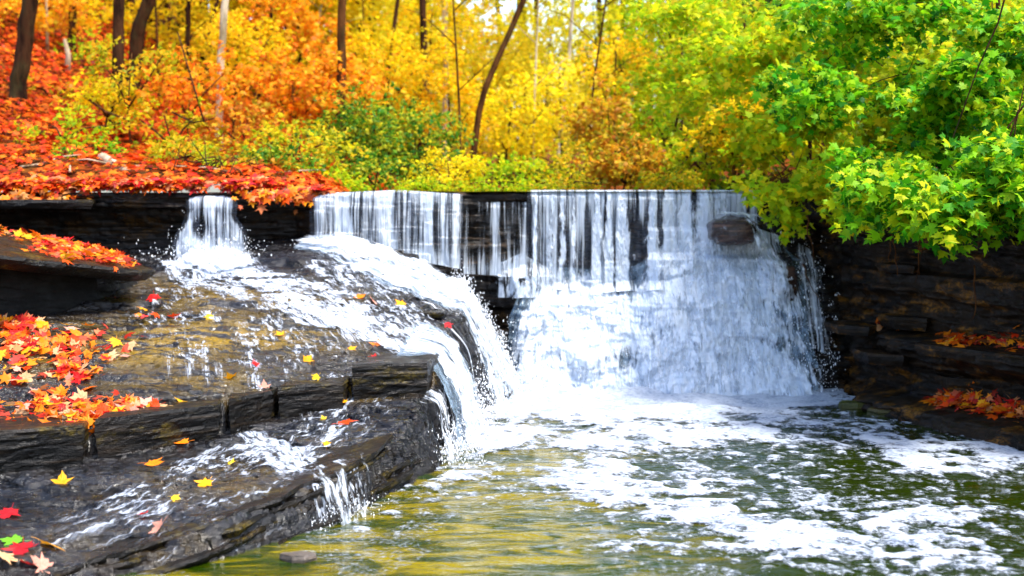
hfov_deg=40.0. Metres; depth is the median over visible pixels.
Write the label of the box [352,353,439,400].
flat rock
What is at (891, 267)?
flat rock
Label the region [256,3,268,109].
tree
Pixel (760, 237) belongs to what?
waterfall
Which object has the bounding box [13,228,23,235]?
maple leaf
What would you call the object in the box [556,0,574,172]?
tree
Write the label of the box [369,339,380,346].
maple leaf
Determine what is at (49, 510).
rock shelf
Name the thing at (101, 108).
fallen branch
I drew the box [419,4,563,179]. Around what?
tree
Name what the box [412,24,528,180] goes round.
tree
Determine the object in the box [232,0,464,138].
tree
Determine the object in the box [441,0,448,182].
tree
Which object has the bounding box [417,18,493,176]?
tree
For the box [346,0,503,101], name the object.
tree
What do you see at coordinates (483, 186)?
shrub
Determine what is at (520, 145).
tree
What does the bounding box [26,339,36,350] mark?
maple leaf
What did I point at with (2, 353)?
maple leaf
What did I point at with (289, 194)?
leaf spill
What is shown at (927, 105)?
maple tree
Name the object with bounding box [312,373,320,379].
maple leaf
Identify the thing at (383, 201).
waterfall
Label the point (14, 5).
tree
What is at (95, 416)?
maple leaf
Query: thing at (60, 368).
maple leaf
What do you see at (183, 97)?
sapling
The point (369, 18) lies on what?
tree
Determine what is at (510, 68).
tree
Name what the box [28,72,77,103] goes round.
sapling
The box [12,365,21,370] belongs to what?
maple leaf
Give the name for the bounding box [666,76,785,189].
bush
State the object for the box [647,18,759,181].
tree
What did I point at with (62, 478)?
maple leaf
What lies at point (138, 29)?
tree
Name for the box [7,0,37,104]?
tree
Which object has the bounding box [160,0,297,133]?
tree
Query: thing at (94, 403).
maple leaf
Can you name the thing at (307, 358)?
maple leaf
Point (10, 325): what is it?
maple leaf
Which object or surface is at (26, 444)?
flat rock
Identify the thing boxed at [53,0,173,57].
tree
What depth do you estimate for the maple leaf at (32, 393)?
10.03 m
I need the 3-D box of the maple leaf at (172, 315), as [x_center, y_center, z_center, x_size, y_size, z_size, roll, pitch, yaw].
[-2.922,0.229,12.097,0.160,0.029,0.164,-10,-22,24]
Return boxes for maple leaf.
[0,315,8,326]
[0,345,9,351]
[0,349,10,359]
[0,503,20,518]
[0,534,29,544]
[0,551,23,563]
[1,365,12,373]
[1,536,38,554]
[4,335,18,345]
[6,323,13,328]
[6,401,19,405]
[9,329,17,334]
[12,361,28,365]
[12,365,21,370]
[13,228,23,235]
[15,321,30,330]
[15,399,31,408]
[15,406,29,413]
[18,370,35,383]
[20,346,31,354]
[22,233,33,238]
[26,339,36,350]
[28,388,37,396]
[30,552,53,573]
[34,320,53,328]
[34,403,43,411]
[34,537,64,550]
[37,336,48,346]
[42,392,53,404]
[49,384,69,395]
[50,471,73,483]
[51,333,68,341]
[52,363,70,371]
[53,344,61,354]
[57,400,65,408]
[58,335,68,342]
[58,403,76,418]
[63,251,76,259]
[63,361,72,371]
[63,371,72,381]
[65,326,79,329]
[67,338,81,349]
[68,328,81,335]
[69,335,83,345]
[69,387,91,399]
[70,345,81,355]
[70,370,85,383]
[76,413,96,428]
[81,347,93,358]
[90,397,104,405]
[90,413,99,417]
[94,399,109,414]
[106,337,123,346]
[106,349,119,360]
[108,405,124,410]
[125,337,138,350]
[128,401,138,410]
[130,397,144,407]
[138,458,163,465]
[139,396,151,405]
[146,291,160,301]
[148,402,164,406]
[149,517,166,532]
[167,313,180,317]
[171,494,179,500]
[176,438,191,443]
[194,477,212,486]
[204,311,213,319]
[224,372,236,378]
[258,379,270,387]
[303,355,312,361]
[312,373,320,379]
[333,419,357,424]
[354,294,364,298]
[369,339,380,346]
[395,299,406,305]
[443,320,451,328]
[976,397,987,405]
[978,401,988,406]
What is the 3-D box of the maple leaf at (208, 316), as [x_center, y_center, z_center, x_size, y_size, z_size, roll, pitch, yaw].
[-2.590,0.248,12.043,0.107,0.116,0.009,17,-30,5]
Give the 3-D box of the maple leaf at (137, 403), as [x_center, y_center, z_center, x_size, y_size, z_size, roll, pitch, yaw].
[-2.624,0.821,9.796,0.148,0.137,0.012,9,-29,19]
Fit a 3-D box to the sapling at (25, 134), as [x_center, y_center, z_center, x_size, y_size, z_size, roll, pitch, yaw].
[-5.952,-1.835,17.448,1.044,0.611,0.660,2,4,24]
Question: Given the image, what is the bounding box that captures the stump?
[63,39,70,70]
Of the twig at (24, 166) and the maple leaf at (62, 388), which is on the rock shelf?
the maple leaf at (62, 388)
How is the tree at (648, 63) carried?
on the ground
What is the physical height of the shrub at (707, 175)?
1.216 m
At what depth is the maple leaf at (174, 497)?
8.44 m
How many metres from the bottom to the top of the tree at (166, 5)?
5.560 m
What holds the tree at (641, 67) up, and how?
on the ground
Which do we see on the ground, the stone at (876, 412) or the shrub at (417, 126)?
the shrub at (417, 126)
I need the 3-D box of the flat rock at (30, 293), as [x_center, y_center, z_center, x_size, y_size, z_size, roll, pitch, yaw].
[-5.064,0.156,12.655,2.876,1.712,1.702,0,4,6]
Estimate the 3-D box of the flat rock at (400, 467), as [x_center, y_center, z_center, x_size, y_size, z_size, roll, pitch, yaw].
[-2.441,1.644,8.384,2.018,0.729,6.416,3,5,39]
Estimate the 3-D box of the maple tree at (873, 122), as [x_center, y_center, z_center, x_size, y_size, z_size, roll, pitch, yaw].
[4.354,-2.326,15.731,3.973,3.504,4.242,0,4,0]
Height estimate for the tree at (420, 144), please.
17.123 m
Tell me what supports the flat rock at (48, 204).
on the falls cliff at (110, 220)
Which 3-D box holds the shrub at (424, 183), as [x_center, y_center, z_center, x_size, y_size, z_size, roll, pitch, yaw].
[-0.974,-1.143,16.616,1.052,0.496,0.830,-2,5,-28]
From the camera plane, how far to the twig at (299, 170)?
16.05 m
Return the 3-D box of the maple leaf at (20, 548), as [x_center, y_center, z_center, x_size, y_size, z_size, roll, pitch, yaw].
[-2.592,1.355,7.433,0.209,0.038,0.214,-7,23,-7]
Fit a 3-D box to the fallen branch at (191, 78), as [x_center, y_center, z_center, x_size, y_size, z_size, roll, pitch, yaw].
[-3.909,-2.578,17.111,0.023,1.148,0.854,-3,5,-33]
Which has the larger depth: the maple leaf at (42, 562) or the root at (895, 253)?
the root at (895, 253)
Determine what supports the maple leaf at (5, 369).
on the rock shelf
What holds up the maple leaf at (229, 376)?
on the rock shelf
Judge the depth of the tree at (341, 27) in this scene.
19.76 m
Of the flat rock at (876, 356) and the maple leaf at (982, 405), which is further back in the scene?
the flat rock at (876, 356)
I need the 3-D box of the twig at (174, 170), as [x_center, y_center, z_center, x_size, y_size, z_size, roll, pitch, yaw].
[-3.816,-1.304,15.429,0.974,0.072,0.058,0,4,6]
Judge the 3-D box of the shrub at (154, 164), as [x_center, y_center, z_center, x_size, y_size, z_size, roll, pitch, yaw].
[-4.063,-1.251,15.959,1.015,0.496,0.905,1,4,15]
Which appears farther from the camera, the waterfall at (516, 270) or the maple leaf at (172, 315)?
the waterfall at (516, 270)
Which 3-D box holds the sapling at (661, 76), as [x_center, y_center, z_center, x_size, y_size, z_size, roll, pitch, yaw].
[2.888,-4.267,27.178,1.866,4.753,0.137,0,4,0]
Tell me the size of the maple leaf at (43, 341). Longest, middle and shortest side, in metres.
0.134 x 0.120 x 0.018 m
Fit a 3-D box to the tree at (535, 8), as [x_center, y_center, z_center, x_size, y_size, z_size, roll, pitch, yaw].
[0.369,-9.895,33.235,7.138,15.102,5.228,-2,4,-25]
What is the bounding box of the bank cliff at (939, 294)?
[780,167,1023,450]
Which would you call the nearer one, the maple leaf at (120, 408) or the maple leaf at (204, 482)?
the maple leaf at (204, 482)
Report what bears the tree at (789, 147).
on the ground
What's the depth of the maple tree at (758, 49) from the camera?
14.57 m
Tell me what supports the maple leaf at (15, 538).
on the rock shelf
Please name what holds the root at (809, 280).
hanging from the bank cliff at (939, 294)
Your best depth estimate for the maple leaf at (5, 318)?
11.74 m
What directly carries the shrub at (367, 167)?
on the ground
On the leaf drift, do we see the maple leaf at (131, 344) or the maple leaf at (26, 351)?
the maple leaf at (131, 344)
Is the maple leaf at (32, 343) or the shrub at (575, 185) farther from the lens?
the shrub at (575, 185)
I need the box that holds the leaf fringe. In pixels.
[0,173,340,196]
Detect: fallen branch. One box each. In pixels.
[83,95,128,120]
[171,111,214,122]
[177,32,204,121]
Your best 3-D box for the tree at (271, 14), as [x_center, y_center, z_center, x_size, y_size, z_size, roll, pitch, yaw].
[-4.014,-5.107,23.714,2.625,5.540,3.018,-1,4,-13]
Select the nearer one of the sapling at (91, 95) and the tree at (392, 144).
the sapling at (91, 95)
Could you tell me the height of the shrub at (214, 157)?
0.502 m
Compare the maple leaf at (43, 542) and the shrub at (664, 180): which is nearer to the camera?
the maple leaf at (43, 542)
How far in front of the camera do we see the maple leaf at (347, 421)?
10.26 m
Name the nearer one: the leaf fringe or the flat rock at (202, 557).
the flat rock at (202, 557)
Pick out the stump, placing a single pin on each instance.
(67, 55)
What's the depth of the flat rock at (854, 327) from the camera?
13.48 m
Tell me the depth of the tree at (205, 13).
29.36 m
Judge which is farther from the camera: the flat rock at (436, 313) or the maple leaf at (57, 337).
the flat rock at (436, 313)
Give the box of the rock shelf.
[0,237,521,575]
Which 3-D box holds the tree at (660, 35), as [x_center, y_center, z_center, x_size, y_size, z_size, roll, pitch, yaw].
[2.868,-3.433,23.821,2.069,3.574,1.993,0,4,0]
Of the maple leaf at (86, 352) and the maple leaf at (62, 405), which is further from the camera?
the maple leaf at (86, 352)
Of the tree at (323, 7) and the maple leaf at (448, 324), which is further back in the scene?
the tree at (323, 7)
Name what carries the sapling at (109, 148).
on the ground
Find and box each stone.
[279,551,316,562]
[838,400,865,411]
[866,406,891,416]
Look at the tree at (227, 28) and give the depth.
33.16 m
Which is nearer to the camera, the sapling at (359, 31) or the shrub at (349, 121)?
the shrub at (349, 121)
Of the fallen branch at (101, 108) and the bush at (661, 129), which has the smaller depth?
the fallen branch at (101, 108)
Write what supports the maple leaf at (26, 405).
on the leaf drift
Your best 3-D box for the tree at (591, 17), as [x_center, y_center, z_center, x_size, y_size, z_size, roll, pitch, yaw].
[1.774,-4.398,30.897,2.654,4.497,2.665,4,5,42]
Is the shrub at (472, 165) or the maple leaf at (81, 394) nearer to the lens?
the maple leaf at (81, 394)
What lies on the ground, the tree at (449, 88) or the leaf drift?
the tree at (449, 88)
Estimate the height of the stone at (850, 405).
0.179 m
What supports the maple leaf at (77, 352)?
on the rock shelf
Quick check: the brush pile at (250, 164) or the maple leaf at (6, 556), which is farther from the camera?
the brush pile at (250, 164)
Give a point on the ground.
(85, 168)
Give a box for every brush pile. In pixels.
[146,135,260,191]
[211,152,271,185]
[755,152,811,201]
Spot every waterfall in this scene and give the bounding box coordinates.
[55,398,390,542]
[118,229,357,388]
[167,196,249,256]
[248,272,514,468]
[294,233,562,403]
[313,190,460,268]
[464,202,547,297]
[503,240,837,395]
[531,190,761,299]
[681,212,845,374]
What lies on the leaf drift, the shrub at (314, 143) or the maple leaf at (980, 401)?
the maple leaf at (980, 401)
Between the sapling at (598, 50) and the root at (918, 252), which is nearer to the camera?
the root at (918, 252)
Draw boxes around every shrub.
[13,103,115,151]
[107,83,211,158]
[133,157,175,169]
[139,128,231,165]
[179,95,290,160]
[194,145,251,171]
[227,112,368,171]
[229,155,310,192]
[234,139,335,181]
[295,81,413,190]
[304,163,374,191]
[319,145,443,191]
[354,81,479,189]
[392,170,472,192]
[407,141,496,190]
[452,173,546,192]
[465,145,574,192]
[514,136,624,190]
[520,174,604,190]
[544,71,666,189]
[564,130,682,192]
[620,162,708,192]
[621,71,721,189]
[643,124,751,190]
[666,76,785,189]
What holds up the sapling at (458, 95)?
on the ground
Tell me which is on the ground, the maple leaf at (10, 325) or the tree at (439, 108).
the tree at (439, 108)
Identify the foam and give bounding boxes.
[305,386,1023,575]
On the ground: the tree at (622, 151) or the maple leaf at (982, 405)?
the tree at (622, 151)
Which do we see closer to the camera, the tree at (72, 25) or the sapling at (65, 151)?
the sapling at (65, 151)
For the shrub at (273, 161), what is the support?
on the ground
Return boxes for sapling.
[4,116,59,146]
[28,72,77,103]
[45,0,48,50]
[46,143,80,157]
[48,67,168,131]
[53,26,128,75]
[76,35,181,146]
[83,126,128,160]
[124,40,247,136]
[155,0,165,109]
[310,0,359,76]
[317,0,411,154]
[396,0,517,189]
[484,0,586,184]
[539,0,652,180]
[615,1,667,173]
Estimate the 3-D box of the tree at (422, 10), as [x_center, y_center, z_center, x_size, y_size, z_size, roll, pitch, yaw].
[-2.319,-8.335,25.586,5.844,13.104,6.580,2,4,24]
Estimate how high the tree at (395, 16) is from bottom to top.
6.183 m
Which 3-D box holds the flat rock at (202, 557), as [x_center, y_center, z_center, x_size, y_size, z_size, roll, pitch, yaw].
[-2.358,1.586,8.444,2.064,0.720,6.297,3,5,39]
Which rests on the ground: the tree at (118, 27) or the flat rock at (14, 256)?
the tree at (118, 27)
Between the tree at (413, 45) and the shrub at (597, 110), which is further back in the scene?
the tree at (413, 45)
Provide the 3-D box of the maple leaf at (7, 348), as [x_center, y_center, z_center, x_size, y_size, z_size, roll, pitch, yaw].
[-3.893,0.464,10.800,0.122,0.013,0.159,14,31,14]
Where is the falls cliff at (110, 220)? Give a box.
[0,192,850,391]
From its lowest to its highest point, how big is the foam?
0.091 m
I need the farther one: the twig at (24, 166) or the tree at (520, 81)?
the tree at (520, 81)
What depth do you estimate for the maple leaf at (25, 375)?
10.29 m
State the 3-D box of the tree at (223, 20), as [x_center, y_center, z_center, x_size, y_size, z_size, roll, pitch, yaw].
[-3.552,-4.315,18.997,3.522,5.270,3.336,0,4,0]
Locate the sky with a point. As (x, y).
(513, 3)
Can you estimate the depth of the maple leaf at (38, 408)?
9.82 m
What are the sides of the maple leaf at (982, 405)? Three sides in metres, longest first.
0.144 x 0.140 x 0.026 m
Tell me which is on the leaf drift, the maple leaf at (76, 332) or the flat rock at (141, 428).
the maple leaf at (76, 332)
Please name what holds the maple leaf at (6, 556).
on the rock shelf
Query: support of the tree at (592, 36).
on the ground
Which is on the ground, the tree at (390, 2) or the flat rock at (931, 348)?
the tree at (390, 2)
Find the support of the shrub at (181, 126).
on the ground
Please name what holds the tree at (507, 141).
on the ground
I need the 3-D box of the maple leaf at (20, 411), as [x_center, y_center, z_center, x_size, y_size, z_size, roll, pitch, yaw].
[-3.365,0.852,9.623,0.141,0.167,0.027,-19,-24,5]
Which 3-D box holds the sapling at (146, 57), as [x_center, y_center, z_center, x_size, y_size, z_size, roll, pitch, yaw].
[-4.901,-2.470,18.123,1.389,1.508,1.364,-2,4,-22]
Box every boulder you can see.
[706,215,757,245]
[772,265,798,309]
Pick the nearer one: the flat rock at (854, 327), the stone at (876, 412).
the stone at (876, 412)
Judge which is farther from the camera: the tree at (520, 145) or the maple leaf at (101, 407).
the tree at (520, 145)
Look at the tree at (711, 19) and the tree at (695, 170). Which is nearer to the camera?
the tree at (711, 19)
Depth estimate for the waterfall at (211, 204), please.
14.47 m
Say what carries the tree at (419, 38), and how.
on the ground
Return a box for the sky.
[1,0,888,192]
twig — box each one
[19,154,81,167]
[66,159,139,166]
[144,167,203,171]
[175,165,227,172]
[275,169,319,172]
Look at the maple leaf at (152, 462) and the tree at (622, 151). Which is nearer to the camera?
the maple leaf at (152, 462)
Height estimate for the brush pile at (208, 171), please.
0.711 m
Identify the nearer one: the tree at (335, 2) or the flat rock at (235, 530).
the flat rock at (235, 530)
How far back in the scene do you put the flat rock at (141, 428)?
9.61 m
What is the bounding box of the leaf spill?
[0,184,342,213]
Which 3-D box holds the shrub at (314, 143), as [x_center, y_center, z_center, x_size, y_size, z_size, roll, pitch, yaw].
[-2.595,-1.603,17.244,1.754,1.105,1.693,0,4,0]
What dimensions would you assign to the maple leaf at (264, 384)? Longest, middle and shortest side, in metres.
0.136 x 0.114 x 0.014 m
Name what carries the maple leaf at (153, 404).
on the leaf drift
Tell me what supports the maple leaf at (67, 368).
on the leaf drift
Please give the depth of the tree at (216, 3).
24.71 m
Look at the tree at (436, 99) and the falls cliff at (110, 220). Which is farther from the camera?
the tree at (436, 99)
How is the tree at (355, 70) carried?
on the ground
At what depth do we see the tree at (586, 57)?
33.34 m
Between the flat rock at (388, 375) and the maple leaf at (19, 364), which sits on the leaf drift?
the maple leaf at (19, 364)
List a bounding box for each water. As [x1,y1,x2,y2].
[118,393,1023,575]
[337,190,728,191]
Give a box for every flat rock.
[0,199,96,208]
[0,230,155,281]
[0,269,137,316]
[0,412,92,472]
[52,430,396,575]
[94,398,220,457]
[106,441,400,569]
[136,454,403,573]
[229,387,278,434]
[277,376,349,418]
[278,459,420,544]
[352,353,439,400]
[377,453,417,479]
[418,310,446,317]
[824,319,876,335]
[852,347,910,366]
[875,262,917,273]
[878,313,931,330]
[914,339,1023,366]
[928,372,974,393]
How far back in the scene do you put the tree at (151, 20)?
32.03 m
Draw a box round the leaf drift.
[0,227,1023,434]
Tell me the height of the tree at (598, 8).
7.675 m
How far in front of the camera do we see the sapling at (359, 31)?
26.40 m
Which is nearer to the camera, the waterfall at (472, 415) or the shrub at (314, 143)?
the waterfall at (472, 415)
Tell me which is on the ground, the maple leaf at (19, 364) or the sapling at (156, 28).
the sapling at (156, 28)
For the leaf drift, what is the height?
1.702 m
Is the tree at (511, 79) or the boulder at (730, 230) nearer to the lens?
the boulder at (730, 230)
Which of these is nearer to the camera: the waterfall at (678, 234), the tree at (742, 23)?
the waterfall at (678, 234)
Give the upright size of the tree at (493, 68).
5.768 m
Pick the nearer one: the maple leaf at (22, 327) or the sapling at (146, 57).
the maple leaf at (22, 327)
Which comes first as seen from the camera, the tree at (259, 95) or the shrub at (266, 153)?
the shrub at (266, 153)
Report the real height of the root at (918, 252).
0.412 m
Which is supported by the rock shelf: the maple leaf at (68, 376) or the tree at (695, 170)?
the maple leaf at (68, 376)
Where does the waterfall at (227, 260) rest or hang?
on the rock shelf
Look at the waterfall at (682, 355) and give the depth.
14.31 m
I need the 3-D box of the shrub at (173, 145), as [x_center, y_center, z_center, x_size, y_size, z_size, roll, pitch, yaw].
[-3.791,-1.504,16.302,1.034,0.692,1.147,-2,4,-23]
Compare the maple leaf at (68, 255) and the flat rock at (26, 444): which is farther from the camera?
the maple leaf at (68, 255)
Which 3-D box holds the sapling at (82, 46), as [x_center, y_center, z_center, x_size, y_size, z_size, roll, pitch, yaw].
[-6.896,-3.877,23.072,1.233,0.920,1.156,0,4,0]
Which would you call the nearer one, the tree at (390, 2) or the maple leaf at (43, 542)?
the maple leaf at (43, 542)
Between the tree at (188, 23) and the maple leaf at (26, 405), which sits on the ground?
the tree at (188, 23)
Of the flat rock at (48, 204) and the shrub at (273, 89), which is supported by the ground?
the shrub at (273, 89)
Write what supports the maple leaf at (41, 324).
on the leaf drift
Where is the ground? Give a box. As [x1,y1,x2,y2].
[0,0,858,192]
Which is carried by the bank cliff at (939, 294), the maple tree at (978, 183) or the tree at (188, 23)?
the maple tree at (978, 183)
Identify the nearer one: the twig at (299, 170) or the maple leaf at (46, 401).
the maple leaf at (46, 401)
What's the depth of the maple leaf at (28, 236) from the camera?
12.94 m
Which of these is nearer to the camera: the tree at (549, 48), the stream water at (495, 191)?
the stream water at (495, 191)
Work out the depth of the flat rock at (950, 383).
12.53 m
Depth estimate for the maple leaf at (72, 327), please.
11.41 m
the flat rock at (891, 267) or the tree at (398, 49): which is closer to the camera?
the flat rock at (891, 267)
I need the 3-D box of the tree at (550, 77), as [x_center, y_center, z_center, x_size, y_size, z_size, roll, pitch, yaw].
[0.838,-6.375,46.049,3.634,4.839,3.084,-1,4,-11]
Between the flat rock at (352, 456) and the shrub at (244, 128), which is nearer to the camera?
the flat rock at (352, 456)
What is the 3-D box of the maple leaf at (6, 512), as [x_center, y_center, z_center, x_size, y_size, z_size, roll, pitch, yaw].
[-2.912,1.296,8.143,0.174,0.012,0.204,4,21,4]
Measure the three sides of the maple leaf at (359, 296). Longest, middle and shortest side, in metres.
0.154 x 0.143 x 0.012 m
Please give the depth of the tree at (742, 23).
28.24 m
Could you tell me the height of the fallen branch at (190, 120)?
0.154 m
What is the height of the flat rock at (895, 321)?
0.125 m
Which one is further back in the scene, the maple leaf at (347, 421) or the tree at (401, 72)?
the tree at (401, 72)
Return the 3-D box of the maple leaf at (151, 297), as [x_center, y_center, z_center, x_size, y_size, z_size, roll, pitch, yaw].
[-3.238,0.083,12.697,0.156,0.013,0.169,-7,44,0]
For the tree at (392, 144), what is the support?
on the ground
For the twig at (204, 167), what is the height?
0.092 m
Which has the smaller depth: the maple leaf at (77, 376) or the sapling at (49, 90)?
the maple leaf at (77, 376)
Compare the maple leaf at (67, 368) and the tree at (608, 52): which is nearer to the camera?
the maple leaf at (67, 368)
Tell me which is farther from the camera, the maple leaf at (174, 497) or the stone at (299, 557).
the maple leaf at (174, 497)
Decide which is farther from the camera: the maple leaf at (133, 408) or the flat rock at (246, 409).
the flat rock at (246, 409)
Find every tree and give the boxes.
[0,0,112,39]
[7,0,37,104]
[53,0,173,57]
[67,0,77,57]
[85,0,255,73]
[107,0,124,135]
[123,0,155,105]
[149,0,162,30]
[157,0,318,105]
[158,0,221,47]
[158,0,255,68]
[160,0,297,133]
[161,0,385,111]
[162,2,169,14]
[176,0,407,119]
[185,0,191,80]
[193,0,263,74]
[194,0,374,129]
[199,0,359,151]
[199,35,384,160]
[202,0,219,102]
[215,0,228,149]
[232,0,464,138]
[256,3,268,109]
[268,31,409,132]
[269,0,275,124]
[301,0,451,162]
[306,0,468,161]
[321,0,463,155]
[330,19,472,176]
[331,0,504,178]
[335,0,346,169]
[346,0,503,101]
[356,0,474,153]
[368,0,375,165]
[382,0,399,179]
[382,0,484,106]
[386,31,506,185]
[391,4,404,170]
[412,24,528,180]
[415,0,478,174]
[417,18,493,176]
[419,0,432,174]
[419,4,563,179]
[426,0,608,184]
[430,47,496,166]
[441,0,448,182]
[452,64,568,184]
[463,8,547,179]
[466,0,526,185]
[467,24,570,183]
[468,23,589,179]
[486,42,614,181]
[496,0,602,184]
[514,22,579,160]
[516,0,530,175]
[521,0,654,184]
[521,6,637,167]
[530,0,538,182]
[535,0,718,183]
[538,28,632,172]
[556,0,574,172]
[569,35,654,180]
[573,23,666,179]
[577,0,688,175]
[592,0,603,184]
[600,0,741,173]
[607,0,617,84]
[611,0,886,246]
[617,0,624,180]
[621,0,730,173]
[637,0,658,182]
[640,0,791,165]
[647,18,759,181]
[665,0,780,175]
[687,27,696,176]
[689,0,1022,190]
[713,0,1023,179]
[733,0,794,158]
[748,0,1023,194]
[820,0,1023,282]
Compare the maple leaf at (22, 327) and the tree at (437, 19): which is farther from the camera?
the tree at (437, 19)
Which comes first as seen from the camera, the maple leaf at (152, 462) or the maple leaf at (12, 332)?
the maple leaf at (152, 462)
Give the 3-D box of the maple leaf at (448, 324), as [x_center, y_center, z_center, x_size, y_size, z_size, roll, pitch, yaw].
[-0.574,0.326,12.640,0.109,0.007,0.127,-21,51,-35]
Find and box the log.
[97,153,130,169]
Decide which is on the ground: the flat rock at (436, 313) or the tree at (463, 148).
the tree at (463, 148)
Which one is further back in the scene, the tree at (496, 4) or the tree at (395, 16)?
the tree at (496, 4)
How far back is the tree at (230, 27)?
34.32 m
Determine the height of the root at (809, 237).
0.514 m
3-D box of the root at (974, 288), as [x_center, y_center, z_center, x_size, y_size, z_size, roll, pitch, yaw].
[3.918,0.033,11.906,0.031,0.454,0.075,1,4,16]
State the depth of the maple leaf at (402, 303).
12.95 m
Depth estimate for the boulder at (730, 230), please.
14.43 m
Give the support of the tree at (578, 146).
on the ground
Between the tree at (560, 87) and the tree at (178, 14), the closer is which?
the tree at (560, 87)
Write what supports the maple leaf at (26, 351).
on the rock shelf
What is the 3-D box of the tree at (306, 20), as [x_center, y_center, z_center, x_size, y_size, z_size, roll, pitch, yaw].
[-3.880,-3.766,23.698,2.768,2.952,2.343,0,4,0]
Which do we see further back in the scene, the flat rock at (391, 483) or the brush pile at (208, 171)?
the brush pile at (208, 171)
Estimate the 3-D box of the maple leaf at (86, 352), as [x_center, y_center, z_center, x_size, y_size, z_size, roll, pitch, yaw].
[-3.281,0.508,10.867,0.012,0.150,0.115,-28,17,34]
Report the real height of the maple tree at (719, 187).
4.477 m
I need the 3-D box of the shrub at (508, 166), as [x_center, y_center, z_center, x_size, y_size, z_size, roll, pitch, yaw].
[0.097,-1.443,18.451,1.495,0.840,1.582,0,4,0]
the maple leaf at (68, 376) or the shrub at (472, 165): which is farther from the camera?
the shrub at (472, 165)
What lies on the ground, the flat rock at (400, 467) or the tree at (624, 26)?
the tree at (624, 26)
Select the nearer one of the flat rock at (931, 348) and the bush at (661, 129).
the flat rock at (931, 348)
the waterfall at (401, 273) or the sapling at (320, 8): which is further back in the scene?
the sapling at (320, 8)
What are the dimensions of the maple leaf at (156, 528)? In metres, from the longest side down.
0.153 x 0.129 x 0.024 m
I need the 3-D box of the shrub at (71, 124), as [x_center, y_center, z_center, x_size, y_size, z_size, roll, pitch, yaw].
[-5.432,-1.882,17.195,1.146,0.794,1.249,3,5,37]
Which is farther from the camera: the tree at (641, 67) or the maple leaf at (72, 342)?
the tree at (641, 67)
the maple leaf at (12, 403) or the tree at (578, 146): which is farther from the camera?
the tree at (578, 146)
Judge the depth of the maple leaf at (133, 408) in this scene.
9.62 m
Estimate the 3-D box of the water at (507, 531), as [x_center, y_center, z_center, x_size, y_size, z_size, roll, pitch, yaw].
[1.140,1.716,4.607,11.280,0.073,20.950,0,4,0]
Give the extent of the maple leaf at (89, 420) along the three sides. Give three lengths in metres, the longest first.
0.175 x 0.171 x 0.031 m
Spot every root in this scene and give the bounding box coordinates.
[802,263,819,300]
[806,215,813,265]
[890,228,897,274]
[918,239,920,270]
[972,265,975,318]
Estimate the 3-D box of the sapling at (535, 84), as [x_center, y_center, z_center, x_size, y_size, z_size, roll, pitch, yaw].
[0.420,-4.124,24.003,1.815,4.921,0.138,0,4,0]
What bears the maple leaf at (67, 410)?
on the leaf drift
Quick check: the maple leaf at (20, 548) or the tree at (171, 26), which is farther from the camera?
the tree at (171, 26)
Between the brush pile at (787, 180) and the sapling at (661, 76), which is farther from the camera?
the sapling at (661, 76)
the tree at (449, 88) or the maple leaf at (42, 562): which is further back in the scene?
the tree at (449, 88)
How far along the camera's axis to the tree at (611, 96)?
37.24 m
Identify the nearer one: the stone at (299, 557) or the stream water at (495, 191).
the stone at (299, 557)
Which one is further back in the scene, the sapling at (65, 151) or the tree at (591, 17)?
the tree at (591, 17)
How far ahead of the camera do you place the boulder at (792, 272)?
14.37 m
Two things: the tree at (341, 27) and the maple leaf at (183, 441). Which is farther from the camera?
the tree at (341, 27)
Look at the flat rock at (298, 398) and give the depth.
10.60 m
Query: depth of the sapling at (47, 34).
23.43 m
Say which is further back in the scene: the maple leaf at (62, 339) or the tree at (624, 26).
the tree at (624, 26)
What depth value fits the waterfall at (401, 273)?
13.81 m
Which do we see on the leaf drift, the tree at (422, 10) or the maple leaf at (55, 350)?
the maple leaf at (55, 350)
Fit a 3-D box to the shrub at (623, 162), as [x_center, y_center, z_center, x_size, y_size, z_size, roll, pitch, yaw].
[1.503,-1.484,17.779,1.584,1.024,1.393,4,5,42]
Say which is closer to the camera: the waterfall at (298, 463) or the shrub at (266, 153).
the waterfall at (298, 463)
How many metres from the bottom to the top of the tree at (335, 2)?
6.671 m
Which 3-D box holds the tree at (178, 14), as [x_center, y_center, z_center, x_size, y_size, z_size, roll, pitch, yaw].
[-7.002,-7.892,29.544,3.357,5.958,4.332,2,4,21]
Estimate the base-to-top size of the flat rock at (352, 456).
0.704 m
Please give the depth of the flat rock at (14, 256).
12.03 m
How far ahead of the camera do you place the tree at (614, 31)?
40.73 m
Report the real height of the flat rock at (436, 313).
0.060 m
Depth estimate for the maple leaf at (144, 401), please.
9.90 m
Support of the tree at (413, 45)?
on the ground
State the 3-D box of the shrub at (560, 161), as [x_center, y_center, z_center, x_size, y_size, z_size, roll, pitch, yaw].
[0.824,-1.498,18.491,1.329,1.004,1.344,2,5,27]
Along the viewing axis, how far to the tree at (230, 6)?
28.74 m
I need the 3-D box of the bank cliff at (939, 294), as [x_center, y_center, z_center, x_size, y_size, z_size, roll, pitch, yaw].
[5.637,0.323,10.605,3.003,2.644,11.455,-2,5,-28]
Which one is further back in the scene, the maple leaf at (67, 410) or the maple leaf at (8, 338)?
the maple leaf at (8, 338)

